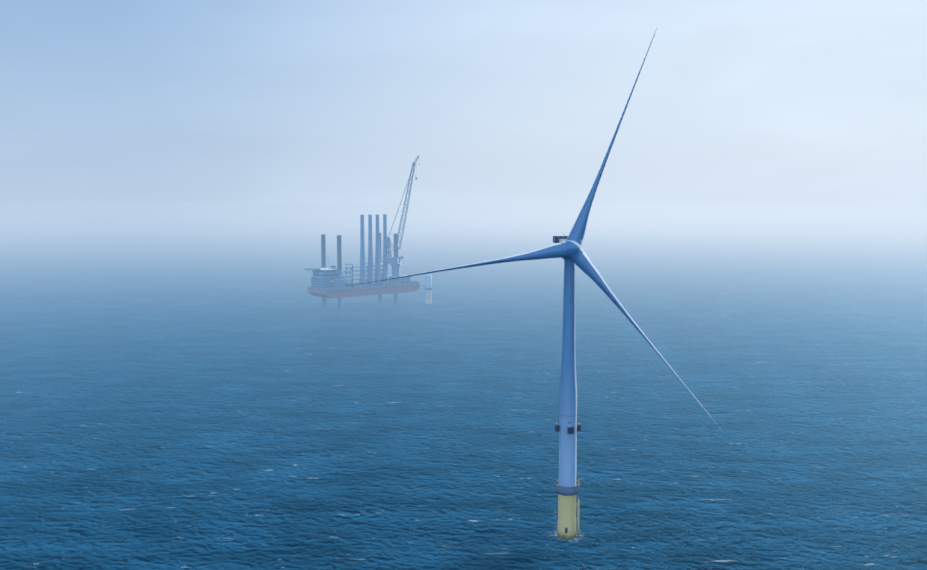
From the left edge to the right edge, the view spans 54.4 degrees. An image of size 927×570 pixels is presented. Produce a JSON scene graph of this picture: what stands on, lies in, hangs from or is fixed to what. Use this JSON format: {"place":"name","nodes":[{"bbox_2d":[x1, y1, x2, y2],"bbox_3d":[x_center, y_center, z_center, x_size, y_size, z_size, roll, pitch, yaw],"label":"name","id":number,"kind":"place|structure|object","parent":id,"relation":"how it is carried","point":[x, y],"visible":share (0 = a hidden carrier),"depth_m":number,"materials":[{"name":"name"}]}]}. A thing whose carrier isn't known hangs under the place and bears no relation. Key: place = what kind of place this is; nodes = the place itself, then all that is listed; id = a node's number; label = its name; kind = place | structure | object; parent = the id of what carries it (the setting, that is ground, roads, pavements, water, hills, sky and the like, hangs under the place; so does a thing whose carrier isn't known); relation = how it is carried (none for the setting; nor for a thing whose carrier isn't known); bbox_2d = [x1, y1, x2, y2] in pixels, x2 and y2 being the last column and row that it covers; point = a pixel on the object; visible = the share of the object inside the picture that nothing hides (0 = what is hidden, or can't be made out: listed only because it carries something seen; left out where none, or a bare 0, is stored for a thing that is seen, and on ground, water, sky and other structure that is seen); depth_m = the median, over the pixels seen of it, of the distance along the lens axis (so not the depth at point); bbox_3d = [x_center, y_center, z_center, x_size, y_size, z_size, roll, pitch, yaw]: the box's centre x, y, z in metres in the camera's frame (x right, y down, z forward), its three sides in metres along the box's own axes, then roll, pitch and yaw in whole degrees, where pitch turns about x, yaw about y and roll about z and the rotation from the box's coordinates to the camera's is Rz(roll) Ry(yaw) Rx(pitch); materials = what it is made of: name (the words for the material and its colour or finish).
{"place":"outdoors","nodes":[
{"label":"outdoors","id":0,"kind":"place"},
{"bbox_2d":[0,203,926,569],"bbox_3d":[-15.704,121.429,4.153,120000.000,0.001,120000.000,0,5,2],"label":"sea","id":1,"kind":"structure","parent":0,"point":[200,387],"depth_m":581.74,"materials":[{"name":"liquid"}]},
{"bbox_2d":[321,233,400,307],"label":"jack-up legs","id":2,"kind":"object","parent":1,"relation":"on","point":[339,283],"visible":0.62,"depth_m":1041.21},
{"bbox_2d":[308,282,419,297],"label":"ship hull","id":3,"kind":"object","parent":2,"relation":"on","point":[349,291],"visible":0.6,"depth_m":1041.39,"materials":[{"name":"metal"}]},
{"bbox_2d":[303,263,343,289],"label":"ship superstructure","id":4,"kind":"object","parent":3,"relation":"on","point":[322,278],"visible":0.81,"depth_m":1019.35,"materials":[{"name":"white metal"}]},
{"bbox_2d":[327,214,417,286],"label":"wind turbine components","id":5,"kind":"object","parent":3,"relation":"on","point":[378,265],"visible":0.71,"depth_m":1058.86,"materials":[{"name":"white metal"}]},
{"bbox_2d":[385,155,418,275],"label":"crane","id":6,"kind":"object","parent":3,"relation":"on","point":[394,263],"visible":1,"depth_m":1064.20,"materials":[{"name":"grey metal"}]},
{"bbox_2d":[417,275,431,303],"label":"turbine foundation","id":7,"kind":"object","parent":1,"relation":"on","point":[428,288],"visible":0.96,"depth_m":1065.64,"materials":[{"name":"silver metal"}]},
{"bbox_2d":[557,494,579,538],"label":"transition piece","id":8,"kind":"object","parent":1,"relation":"on","point":[566,524],"visible":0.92,"depth_m":324.56,"materials":[{"name":"yellow metal"}]},
{"bbox_2d":[554,478,583,495],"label":"platform","id":9,"kind":"object","parent":8,"relation":"on","point":[567,490],"visible":0.71,"depth_m":322.59,"materials":[{"name":"grey metal"}]},
{"bbox_2d":[558,259,576,486],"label":"tower","id":10,"kind":"structure","parent":9,"relation":"on","point":[567,441],"depth_m":320.53,"materials":[{"name":"blue"}]},
{"bbox_2d":[555,422,580,433],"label":"tower brackets","id":11,"kind":"object","parent":10,"relation":"attached to","point":[570,429],"visible":0.6,"depth_m":322.62,"materials":[{"name":"black metal"}]},
{"bbox_2d":[0,0,926,202],"label":"sky","id":12,"kind":"structure","parent":0,"point":[102,101],"materials":[{"name":"blue"}]},
{"bbox_2d":[561,236,583,260],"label":"hub","id":13,"kind":"object","parent":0,"point":[572,249],"visible":1,"depth_m":308.00,"materials":[{"name":"white metal"}]},
{"bbox_2d":[343,243,562,286],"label":"blade","id":14,"kind":"object","parent":13,"relation":"attached to","point":[553,251],"visible":0.96,"depth_m":309.49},
{"bbox_2d":[569,29,656,240],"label":"blade","id":15,"kind":"object","parent":13,"relation":"attached to","point":[578,230],"visible":1,"depth_m":308.33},
{"bbox_2d":[573,252,720,428],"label":"blade","id":16,"kind":"object","parent":13,"relation":"attached to","point":[583,262],"visible":0.96,"depth_m":308.36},
{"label":"nacelle","id":17,"kind":"object","parent":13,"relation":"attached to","visible":0},
{"bbox_2d":[553,235,567,242],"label":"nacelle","id":18,"kind":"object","parent":17,"relation":"on","point":[558,239],"depth_m":322.57,"materials":[{"name":"blue"}]}
]}

